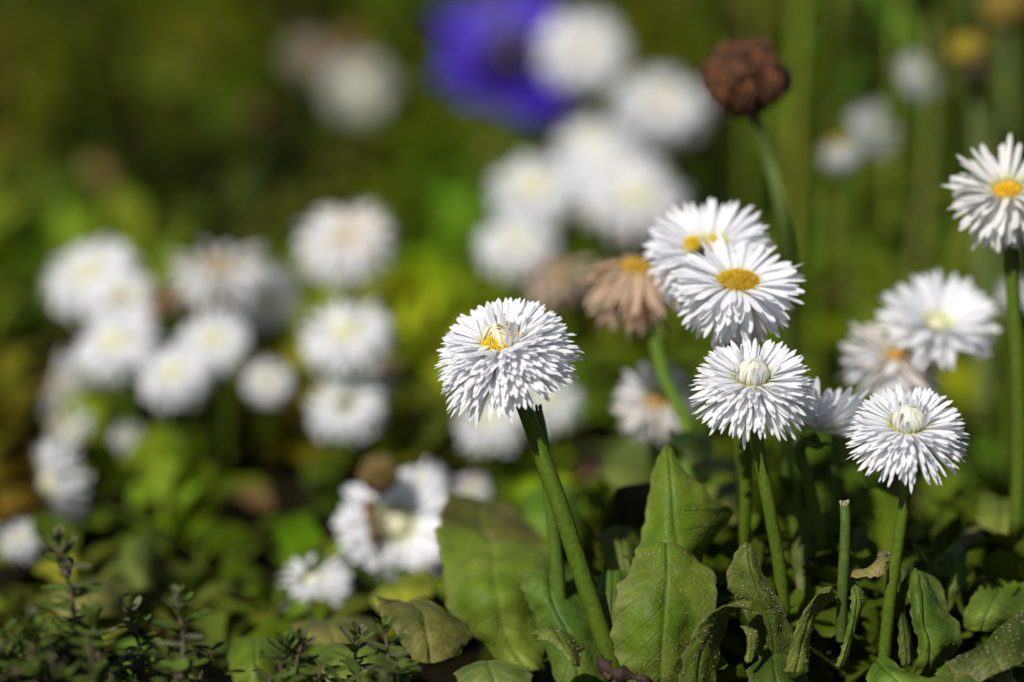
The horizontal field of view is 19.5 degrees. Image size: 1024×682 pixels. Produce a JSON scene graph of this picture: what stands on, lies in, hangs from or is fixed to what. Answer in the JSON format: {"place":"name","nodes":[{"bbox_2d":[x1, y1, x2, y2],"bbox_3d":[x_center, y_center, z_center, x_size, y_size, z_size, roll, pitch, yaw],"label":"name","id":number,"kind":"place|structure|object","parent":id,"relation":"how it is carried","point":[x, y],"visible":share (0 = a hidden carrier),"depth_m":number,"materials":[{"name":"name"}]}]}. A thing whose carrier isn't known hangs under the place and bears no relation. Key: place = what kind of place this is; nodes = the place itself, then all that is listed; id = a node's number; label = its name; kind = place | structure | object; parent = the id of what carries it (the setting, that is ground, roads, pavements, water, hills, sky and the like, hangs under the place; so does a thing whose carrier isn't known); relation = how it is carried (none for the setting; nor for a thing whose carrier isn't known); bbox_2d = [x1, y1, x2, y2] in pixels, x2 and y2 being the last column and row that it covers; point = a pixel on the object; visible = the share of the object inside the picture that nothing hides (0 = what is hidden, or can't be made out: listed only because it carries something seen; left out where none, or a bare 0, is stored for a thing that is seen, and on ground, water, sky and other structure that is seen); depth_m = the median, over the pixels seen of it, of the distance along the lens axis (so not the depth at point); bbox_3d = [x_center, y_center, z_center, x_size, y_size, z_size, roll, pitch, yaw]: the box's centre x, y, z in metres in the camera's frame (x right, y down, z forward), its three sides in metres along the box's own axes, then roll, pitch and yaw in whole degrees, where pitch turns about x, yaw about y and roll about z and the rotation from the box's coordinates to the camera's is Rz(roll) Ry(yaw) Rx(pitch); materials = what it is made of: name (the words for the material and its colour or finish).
{"place":"outdoors","nodes":[
{"label":"outdoors","id":0,"kind":"place"},
{"bbox_2d":[0,0,1023,681],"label":"ground","id":1,"kind":"structure","parent":0,"point":[288,488],"depth_m":1.02,"materials":[{"name":"plant"}]},
{"bbox_2d":[0,519,45,564],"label":"daisy","id":2,"kind":"object","parent":1,"relation":"on","point":[26,550],"visible":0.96,"depth_m":0.87,"materials":[{"name":"white plant"}]},
{"bbox_2d":[1,606,59,681],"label":"thyme sprig","id":3,"kind":"object","parent":1,"relation":"on","point":[33,625],"visible":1,"depth_m":0.66,"materials":[{"name":"green plant"}]},
{"bbox_2d":[152,584,210,681],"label":"thyme sprig","id":4,"kind":"object","parent":1,"relation":"on","point":[177,602],"visible":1,"depth_m":0.68,"materials":[{"name":"green plant"}]},
{"bbox_2d":[0,617,420,681],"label":"thyme mat","id":5,"kind":"object","parent":1,"relation":"on","point":[72,671],"visible":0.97,"depth_m":0.68,"materials":[{"name":"green plant"}]},
{"bbox_2d":[41,525,103,674],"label":"thyme sprig","id":6,"kind":"object","parent":5,"relation":"on","point":[63,560],"visible":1,"depth_m":0.67,"materials":[{"name":"green plant"}]},
{"bbox_2d":[69,601,125,681],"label":"thyme sprig","id":7,"kind":"object","parent":5,"relation":"on","point":[92,617],"visible":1,"depth_m":0.67,"materials":[{"name":"green plant"}]},
{"bbox_2d":[114,593,166,680],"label":"thyme sprig","id":8,"kind":"object","parent":5,"relation":"on","point":[129,623],"visible":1,"depth_m":0.69,"materials":[{"name":"green plant"}]},
{"bbox_2d":[360,615,419,681],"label":"thyme sprig","id":9,"kind":"object","parent":5,"relation":"on","point":[382,631],"visible":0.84,"depth_m":0.70,"materials":[{"name":"green plant"}]},
{"bbox_2d":[165,239,276,459],"bbox_3d":[-0.094,0.007,0.978,0.037,0.076,0.039,0,14,0],"label":"daisy","id":10,"kind":"object","parent":1,"relation":"on","point":[222,276],"visible":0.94,"depth_m":0.97,"materials":[{"name":"white plant"}]},
{"bbox_2d":[226,636,292,681],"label":"daisy leaf","id":11,"kind":"object","parent":1,"relation":"on","point":[244,653],"visible":0.65,"depth_m":0.75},
{"bbox_2d":[281,33,331,144],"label":"withered daisy","id":12,"kind":"object","parent":1,"relation":"on","point":[306,60],"visible":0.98,"depth_m":1.46,"materials":[{"name":"brown plant"}]},
{"bbox_2d":[276,553,353,617],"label":"daisy","id":13,"kind":"object","parent":1,"relation":"on","point":[343,578],"visible":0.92,"depth_m":0.82,"materials":[{"name":"white plant"}]},
{"bbox_2d":[292,617,378,644],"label":"daisy leaf","id":14,"kind":"object","parent":1,"relation":"on","point":[327,632],"visible":0.62,"depth_m":0.76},
{"bbox_2d":[294,202,395,390],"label":"daisy","id":15,"kind":"object","parent":1,"relation":"on","point":[338,246],"visible":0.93,"depth_m":0.99,"materials":[{"name":"white plant"}]},
{"bbox_2d":[324,621,378,681],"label":"thyme sprig","id":16,"kind":"object","parent":1,"relation":"on","point":[356,638],"visible":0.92,"depth_m":0.70,"materials":[{"name":"green plant"}]},
{"bbox_2d":[314,641,411,681],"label":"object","id":17,"kind":"object","parent":1,"relation":"on","point":[326,652],"visible":0.44,"depth_m":0.72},
{"bbox_2d":[332,466,446,582],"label":"daisy","id":18,"kind":"object","parent":1,"relation":"on","point":[408,520],"visible":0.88,"depth_m":0.84,"materials":[{"name":"plant"}]},
{"bbox_2d":[0,0,1023,681],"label":"leaf carpet","id":19,"kind":"object","parent":1,"relation":"on","point":[412,160],"visible":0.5,"depth_m":1.20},
{"bbox_2d":[42,349,117,457],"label":"daisy","id":20,"kind":"object","parent":19,"relation":"on","point":[68,381],"visible":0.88,"depth_m":0.97,"materials":[{"name":"white plant"}]},
{"bbox_2d":[32,433,130,535],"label":"daisy","id":21,"kind":"object","parent":19,"relation":"on","point":[66,484],"visible":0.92,"depth_m":0.90,"materials":[{"name":"white plant"}]},
{"bbox_2d":[42,235,143,434],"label":"daisy","id":22,"kind":"object","parent":19,"relation":"on","point":[95,263],"visible":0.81,"depth_m":0.99,"materials":[{"name":"white plant"}]},
{"bbox_2d":[51,578,135,617],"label":"daisy leaf","id":23,"kind":"object","parent":19,"relation":"on","point":[109,593],"visible":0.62,"depth_m":0.79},
{"bbox_2d":[71,305,166,475],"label":"daisy","id":24,"kind":"object","parent":19,"relation":"on","point":[116,350],"visible":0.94,"depth_m":0.95,"materials":[{"name":"white plant"}]},
{"bbox_2d":[81,268,157,442],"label":"daisy","id":25,"kind":"object","parent":19,"relation":"on","point":[114,300],"visible":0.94,"depth_m":0.96,"materials":[{"name":"white plant"}]},
{"bbox_2d":[121,536,160,589],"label":"daisy leaf","id":26,"kind":"object","parent":19,"relation":"on","point":[140,560],"visible":1,"depth_m":0.82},
{"bbox_2d":[137,275,182,429],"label":"withered daisy","id":27,"kind":"object","parent":19,"relation":"on","point":[163,303],"visible":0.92,"depth_m":0.95,"materials":[{"name":"brown plant"}]},
{"bbox_2d":[136,340,214,464],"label":"daisy","id":28,"kind":"object","parent":19,"relation":"on","point":[172,377],"visible":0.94,"depth_m":0.93,"materials":[{"name":"white plant"}]},
{"bbox_2d":[175,308,250,469],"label":"daisy","id":29,"kind":"object","parent":19,"relation":"on","point":[220,344],"visible":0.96,"depth_m":0.95,"materials":[{"name":"white plant"}]},
{"bbox_2d":[243,357,293,472],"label":"daisy","id":30,"kind":"object","parent":19,"relation":"on","point":[264,393],"visible":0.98,"depth_m":0.95,"materials":[{"name":"white plant"}]},
{"bbox_2d":[236,260,304,413],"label":"daisy","id":31,"kind":"object","parent":19,"relation":"on","point":[267,301],"visible":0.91,"depth_m":0.99,"materials":[{"name":"white plant"}]},
{"bbox_2d":[304,374,386,485],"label":"daisy","id":32,"kind":"object","parent":19,"relation":"on","point":[342,413],"visible":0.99,"depth_m":0.93,"materials":[{"name":"white plant"}]},
{"bbox_2d":[297,298,394,465],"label":"daisy","id":33,"kind":"object","parent":19,"relation":"on","point":[351,339],"visible":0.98,"depth_m":0.93,"materials":[{"name":"white plant"}]},
{"bbox_2d":[321,53,395,165],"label":"daisy","id":34,"kind":"object","parent":19,"relation":"on","point":[359,91],"visible":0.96,"depth_m":1.42,"materials":[{"name":"white plant"}]},
{"bbox_2d":[358,453,399,583],"bbox_3d":[-0.038,0.051,0.838,0.013,0.041,0.013,10,17,34],"label":"seed head","id":35,"kind":"object","parent":19,"relation":"on","point":[378,474],"visible":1,"depth_m":0.83},
{"bbox_2d":[369,569,433,612],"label":"daisy leaf","id":36,"kind":"object","parent":19,"relation":"on","point":[417,585],"visible":0.84,"depth_m":0.79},
{"bbox_2d":[375,595,473,663],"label":"daisy leaf","id":37,"kind":"object","parent":19,"relation":"on","point":[435,632],"visible":0.94,"depth_m":0.73,"materials":[{"name":"plant"}]},
{"bbox_2d":[454,395,524,501],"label":"daisy","id":38,"kind":"object","parent":19,"relation":"on","point":[491,430],"visible":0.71,"depth_m":0.90,"materials":[{"name":"white plant"}]},
{"bbox_2d":[438,493,543,545],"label":"daisy leaf","id":39,"kind":"object","parent":19,"relation":"on","point":[488,519],"visible":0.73,"depth_m":0.80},
{"bbox_2d":[434,527,550,670],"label":"daisy leaf","id":40,"kind":"object","parent":19,"relation":"on","point":[483,576],"visible":0.86,"depth_m":0.75,"materials":[{"name":"plant"}]},
{"bbox_2d":[454,660,533,681],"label":"daisy leaf","id":41,"kind":"object","parent":19,"relation":"on","point":[491,671],"visible":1,"depth_m":0.70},
{"bbox_2d":[430,0,574,157],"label":"pansy","id":42,"kind":"object","parent":19,"relation":"on","point":[492,55],"visible":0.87,"depth_m":1.36,"materials":[{"name":"blue plant"}]},
{"bbox_2d":[476,210,558,302],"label":"daisy","id":43,"kind":"object","parent":19,"relation":"on","point":[516,245],"visible":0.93,"depth_m":1.05,"materials":[{"name":"white plant"}]},
{"bbox_2d":[521,483,581,537],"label":"daisy leaf","id":44,"kind":"object","parent":19,"relation":"on","point":[532,509],"visible":0.49,"depth_m":0.83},
{"bbox_2d":[531,626,584,666],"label":"daisy leaf","id":45,"kind":"object","parent":19,"relation":"on","point":[569,646],"visible":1,"depth_m":0.71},
{"bbox_2d":[520,569,605,681],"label":"daisy leaf","id":46,"kind":"object","parent":19,"relation":"on","point":[547,606],"visible":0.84,"depth_m":0.73,"materials":[{"name":"plant"}]},
{"bbox_2d":[537,8,626,252],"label":"daisy","id":47,"kind":"object","parent":19,"relation":"on","point":[594,48],"visible":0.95,"depth_m":1.26,"materials":[{"name":"white plant"}]},
{"bbox_2d":[552,113,634,290],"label":"daisy","id":48,"kind":"object","parent":19,"relation":"on","point":[579,141],"visible":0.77,"depth_m":1.14,"materials":[{"name":"white plant"}]},
{"bbox_2d":[598,570,627,628],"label":"daisy leaf","id":49,"kind":"object","parent":19,"relation":"on","point":[609,580],"visible":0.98,"depth_m":0.73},
{"bbox_2d":[599,525,640,572],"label":"daisy leaf","id":50,"kind":"object","parent":19,"relation":"on","point":[617,542],"visible":0.72,"depth_m":0.75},
{"bbox_2d":[597,482,650,542],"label":"daisy leaf","id":51,"kind":"object","parent":19,"relation":"on","point":[628,504],"visible":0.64,"depth_m":0.77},
{"bbox_2d":[603,430,659,489],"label":"daisy leaf","id":52,"kind":"object","parent":19,"relation":"on","point":[626,463],"visible":0.45,"depth_m":0.87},
{"bbox_2d":[576,161,689,343],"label":"daisy","id":53,"kind":"object","parent":19,"relation":"on","point":[633,204],"visible":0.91,"depth_m":1.07,"materials":[{"name":"white plant"}]},
{"bbox_2d":[581,254,694,479],"bbox_3d":[0.034,0.013,0.807,0.031,0.072,0.035,0,14,0],"label":"withered daisy","id":54,"kind":"object","parent":19,"relation":"on","point":[630,291],"visible":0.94,"depth_m":0.80,"materials":[{"name":"brown plant"}]},
{"bbox_2d":[611,69,710,230],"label":"daisy","id":55,"kind":"object","parent":19,"relation":"on","point":[657,111],"visible":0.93,"depth_m":1.22,"materials":[{"name":"white plant"}]},
{"bbox_2d":[637,445,733,562],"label":"daisy leaf","id":56,"kind":"object","parent":19,"relation":"on","point":[687,512],"visible":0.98,"depth_m":0.73,"materials":[{"name":"plant"}]},
{"bbox_2d":[667,427,713,464],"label":"daisy leaf","id":57,"kind":"object","parent":19,"relation":"on","point":[694,447],"visible":1,"depth_m":0.78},
{"bbox_2d":[641,197,773,537],"bbox_3d":[0.050,0.017,0.767,0.034,0.105,0.034,0,14,0],"label":"daisy","id":58,"kind":"object","parent":19,"relation":"on","point":[667,255],"visible":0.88,"depth_m":0.76,"materials":[{"name":"white plant"}]},
{"bbox_2d":[678,600,752,681],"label":"daisy leaf","id":59,"kind":"object","parent":19,"relation":"on","point":[700,657],"visible":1,"depth_m":0.70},
{"bbox_2d":[695,456,738,498],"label":"daisy leaf","id":60,"kind":"object","parent":19,"relation":"on","point":[718,464],"visible":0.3,"depth_m":0.85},
{"bbox_2d":[668,231,805,620],"bbox_3d":[0.055,0.024,0.744,0.034,0.099,0.033,0,14,0],"label":"daisy","id":61,"kind":"object","parent":19,"relation":"on","point":[737,294],"visible":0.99,"depth_m":0.73,"materials":[{"name":"white plant"}]},
{"bbox_2d":[698,37,800,460],"bbox_3d":[0.072,-0.022,0.834,0.046,0.127,0.024,-11,18,-37],"label":"seed head","id":62,"kind":"object","parent":19,"relation":"on","point":[751,80],"visible":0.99,"depth_m":0.81},
{"bbox_2d":[726,542,793,659],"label":"daisy leaf","id":63,"kind":"object","parent":19,"relation":"on","point":[766,618],"visible":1,"depth_m":0.71,"materials":[{"name":"plant"}]},
{"bbox_2d":[792,526,818,590],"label":"daisy leaf","id":64,"kind":"object","parent":19,"relation":"on","point":[804,546],"visible":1,"depth_m":0.75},
{"bbox_2d":[787,377,870,587],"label":"daisy","id":65,"kind":"object","parent":19,"relation":"on","point":[834,410],"visible":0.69,"depth_m":0.74,"materials":[{"name":"white plant"}]},
{"bbox_2d":[827,433,840,567],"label":"cut stem","id":66,"kind":"object","parent":19,"relation":"on","point":[834,490],"visible":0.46,"depth_m":0.78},
{"bbox_2d":[786,0,887,288],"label":"tall stalk","id":67,"kind":"object","parent":19,"relation":"on","point":[845,82],"visible":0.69,"depth_m":1.14,"materials":[{"name":"green plant"}]},
{"bbox_2d":[817,137,860,419],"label":"daisy","id":68,"kind":"object","parent":19,"relation":"on","point":[841,154],"visible":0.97,"depth_m":1.00,"materials":[{"name":"green plant"}]},
{"bbox_2d":[813,0,886,250],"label":"tall stalk","id":69,"kind":"object","parent":19,"relation":"on","point":[847,47],"visible":0.31,"depth_m":1.21,"materials":[{"name":"green plant"}]},
{"bbox_2d":[835,579,864,666],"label":"daisy leaf","id":70,"kind":"object","parent":19,"relation":"on","point":[857,598],"visible":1,"depth_m":0.71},
{"bbox_2d":[849,526,879,595],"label":"daisy leaf","id":71,"kind":"object","parent":19,"relation":"on","point":[861,539],"visible":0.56,"depth_m":0.76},
{"bbox_2d":[849,551,889,578],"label":"daisy leaf","id":72,"kind":"object","parent":19,"relation":"on","point":[878,567],"visible":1,"depth_m":0.71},
{"bbox_2d":[834,320,954,492],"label":"daisy","id":73,"kind":"object","parent":19,"relation":"on","point":[894,366],"visible":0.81,"depth_m":0.80,"materials":[{"name":"white plant"}]},
{"bbox_2d":[896,562,913,665],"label":"daisy leaf","id":74,"kind":"object","parent":19,"relation":"on","point":[905,644],"visible":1,"depth_m":0.72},
{"bbox_2d":[932,540,971,610],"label":"daisy leaf","id":75,"kind":"object","parent":19,"relation":"on","point":[952,564],"visible":0.95,"depth_m":0.74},
{"bbox_2d":[961,56,994,434],"bbox_3d":[0.155,-0.030,0.998,0.012,0.129,0.031,0,14,0],"label":"seed head","id":76,"kind":"object","parent":19,"relation":"on","point":[977,74],"visible":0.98,"depth_m":1.00},
{"bbox_2d":[941,133,1023,534],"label":"daisy","id":77,"kind":"object","parent":19,"relation":"on","point":[995,215],"visible":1,"depth_m":0.75,"materials":[{"name":"white plant"}]},
{"bbox_2d":[945,611,1023,681],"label":"daisy leaf","id":78,"kind":"object","parent":19,"relation":"on","point":[1000,649],"visible":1,"depth_m":0.70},
{"bbox_2d":[962,580,1023,631],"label":"daisy leaf","id":79,"kind":"object","parent":19,"relation":"on","point":[991,607],"visible":0.95,"depth_m":0.73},
{"bbox_2d":[976,493,1009,533],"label":"daisy leaf","id":80,"kind":"object","parent":19,"relation":"on","point":[993,512],"visible":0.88,"depth_m":0.78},
{"bbox_2d":[981,0,1023,342],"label":"seed head","id":81,"kind":"object","parent":19,"relation":"on","point":[1005,16],"visible":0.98,"depth_m":1.05},
{"bbox_2d":[994,275,1023,537],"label":"daisy","id":82,"kind":"object","parent":19,"relation":"on","point":[1007,425],"visible":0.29,"depth_m":0.88,"materials":[{"name":"green plant"}]},
{"bbox_2d":[434,297,619,681],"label":"daisy","id":83,"kind":"object","parent":1,"relation":"on","point":[505,353],"visible":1,"depth_m":0.71,"materials":[{"name":"white plant"}]},
{"bbox_2d":[488,152,582,306],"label":"daisy","id":84,"kind":"object","parent":1,"relation":"on","point":[532,192],"visible":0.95,"depth_m":1.08,"materials":[{"name":"white plant"}]},
{"bbox_2d":[514,377,584,477],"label":"daisy","id":85,"kind":"object","parent":1,"relation":"on","point":[557,408],"visible":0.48,"depth_m":0.90,"materials":[{"name":"white plant"}]},
{"bbox_2d":[515,247,597,455],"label":"withered daisy","id":86,"kind":"object","parent":1,"relation":"on","point":[556,280],"visible":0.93,"depth_m":0.92,"materials":[{"name":"brown plant"}]},
{"bbox_2d":[569,141,660,260],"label":"daisy","id":87,"kind":"object","parent":1,"relation":"on","point":[601,160],"visible":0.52,"depth_m":1.11,"materials":[{"name":"white plant"}]},
{"bbox_2d":[611,360,703,481],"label":"daisy","id":88,"kind":"object","parent":1,"relation":"on","point":[653,407],"visible":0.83,"depth_m":0.83,"materials":[{"name":"white plant"}]},
{"bbox_2d":[609,338,817,681],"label":"daisy","id":89,"kind":"object","parent":1,"relation":"on","point":[746,387],"depth_m":0.71,"materials":[{"name":"plant"}]},
{"bbox_2d":[693,0,835,218],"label":"tall stalk","id":90,"kind":"object","parent":1,"relation":"on","point":[753,184],"visible":0.43,"depth_m":1.17,"materials":[{"name":"green plant"}]},
{"bbox_2d":[746,653,808,681],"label":"daisy leaf","id":91,"kind":"object","parent":1,"relation":"on","point":[770,668],"visible":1,"depth_m":0.71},
{"bbox_2d":[729,0,859,345],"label":"tall stalk","id":92,"kind":"object","parent":1,"relation":"on","point":[803,34],"visible":0.65,"depth_m":1.12,"materials":[{"name":"green plant"}]},
{"bbox_2d":[808,99,898,396],"bbox_3d":[0.117,-0.025,1.018,0.021,0.118,0.029,-10,17,-34],"label":"daisy","id":93,"kind":"object","parent":1,"relation":"on","point":[865,135],"visible":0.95,"depth_m":1.02,"materials":[{"name":"green plant"}]},
{"bbox_2d":[849,50,940,414],"bbox_3d":[0.131,-0.034,1.020,0.019,0.134,0.029,-12,18,-40],"label":"daisy","id":94,"kind":"object","parent":1,"relation":"on","point":[906,82],"visible":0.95,"depth_m":1.01,"materials":[{"name":"green plant"}]},
{"bbox_2d":[866,655,928,681],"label":"daisy leaf","id":95,"kind":"object","parent":1,"relation":"on","point":[885,668],"visible":1,"depth_m":0.70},
{"bbox_2d":[857,0,946,312],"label":"tall stalk","id":96,"kind":"object","parent":1,"relation":"on","point":[891,30],"visible":0.71,"depth_m":1.10,"materials":[{"name":"green plant"}]},
{"bbox_2d":[845,382,969,658],"bbox_3d":[0.094,0.051,0.717,0.030,0.081,0.030,0,14,0],"label":"daisy","id":97,"kind":"object","parent":1,"relation":"on","point":[899,431],"visible":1,"depth_m":0.71,"materials":[{"name":"white plant"}]},
{"bbox_2d":[882,0,973,295],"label":"tall stalk","id":98,"kind":"object","parent":1,"relation":"on","point":[907,264],"visible":0.66,"depth_m":1.08,"materials":[{"name":"green plant"}]},
{"bbox_2d":[907,568,962,677],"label":"daisy leaf","id":99,"kind":"object","parent":1,"relation":"on","point":[936,625],"visible":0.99,"depth_m":0.71,"materials":[{"name":"plant"}]},
{"bbox_2d":[872,268,1000,549],"bbox_3d":[0.114,0.034,0.810,0.034,0.106,0.033,0,14,0],"label":"daisy","id":100,"kind":"object","parent":1,"relation":"on","point":[955,314],"visible":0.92,"depth_m":0.80,"materials":[{"name":"white plant"}]},
{"bbox_2d":[886,0,1000,348],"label":"tall stalk","id":101,"kind":"object","parent":1,"relation":"on","point":[955,167],"visible":0.57,"depth_m":1.11,"materials":[{"name":"green plant"}]},
{"bbox_2d":[948,32,989,430],"bbox_3d":[0.153,-0.035,1.002,0.014,0.134,0.040,0,14,0],"label":"seed head","id":102,"kind":"object","parent":1,"relation":"on","point":[962,48],"visible":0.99,"depth_m":1.00},
{"bbox_2d":[937,24,1016,289],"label":"tall stalk","id":103,"kind":"object","parent":1,"relation":"on","point":[993,95],"visible":0.2,"depth_m":1.14,"materials":[{"name":"green plant"}]},
{"bbox_2d":[948,3,1023,377],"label":"tall stalk","id":104,"kind":"object","parent":1,"relation":"on","point":[997,81],"visible":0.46,"depth_m":1.07,"materials":[{"name":"green plant"}]},
{"bbox_2d":[535,404,566,598],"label":"cut stem","id":105,"kind":"object","parent":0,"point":[557,567],"visible":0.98,"depth_m":0.73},
{"bbox_2d":[784,586,837,672],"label":"daisy leaf","id":106,"kind":"object","parent":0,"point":[798,658],"visible":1,"depth_m":0.70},
{"bbox_2d":[836,500,850,642],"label":"cut stem","id":107,"kind":"object","parent":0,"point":[842,580],"visible":1,"depth_m":0.71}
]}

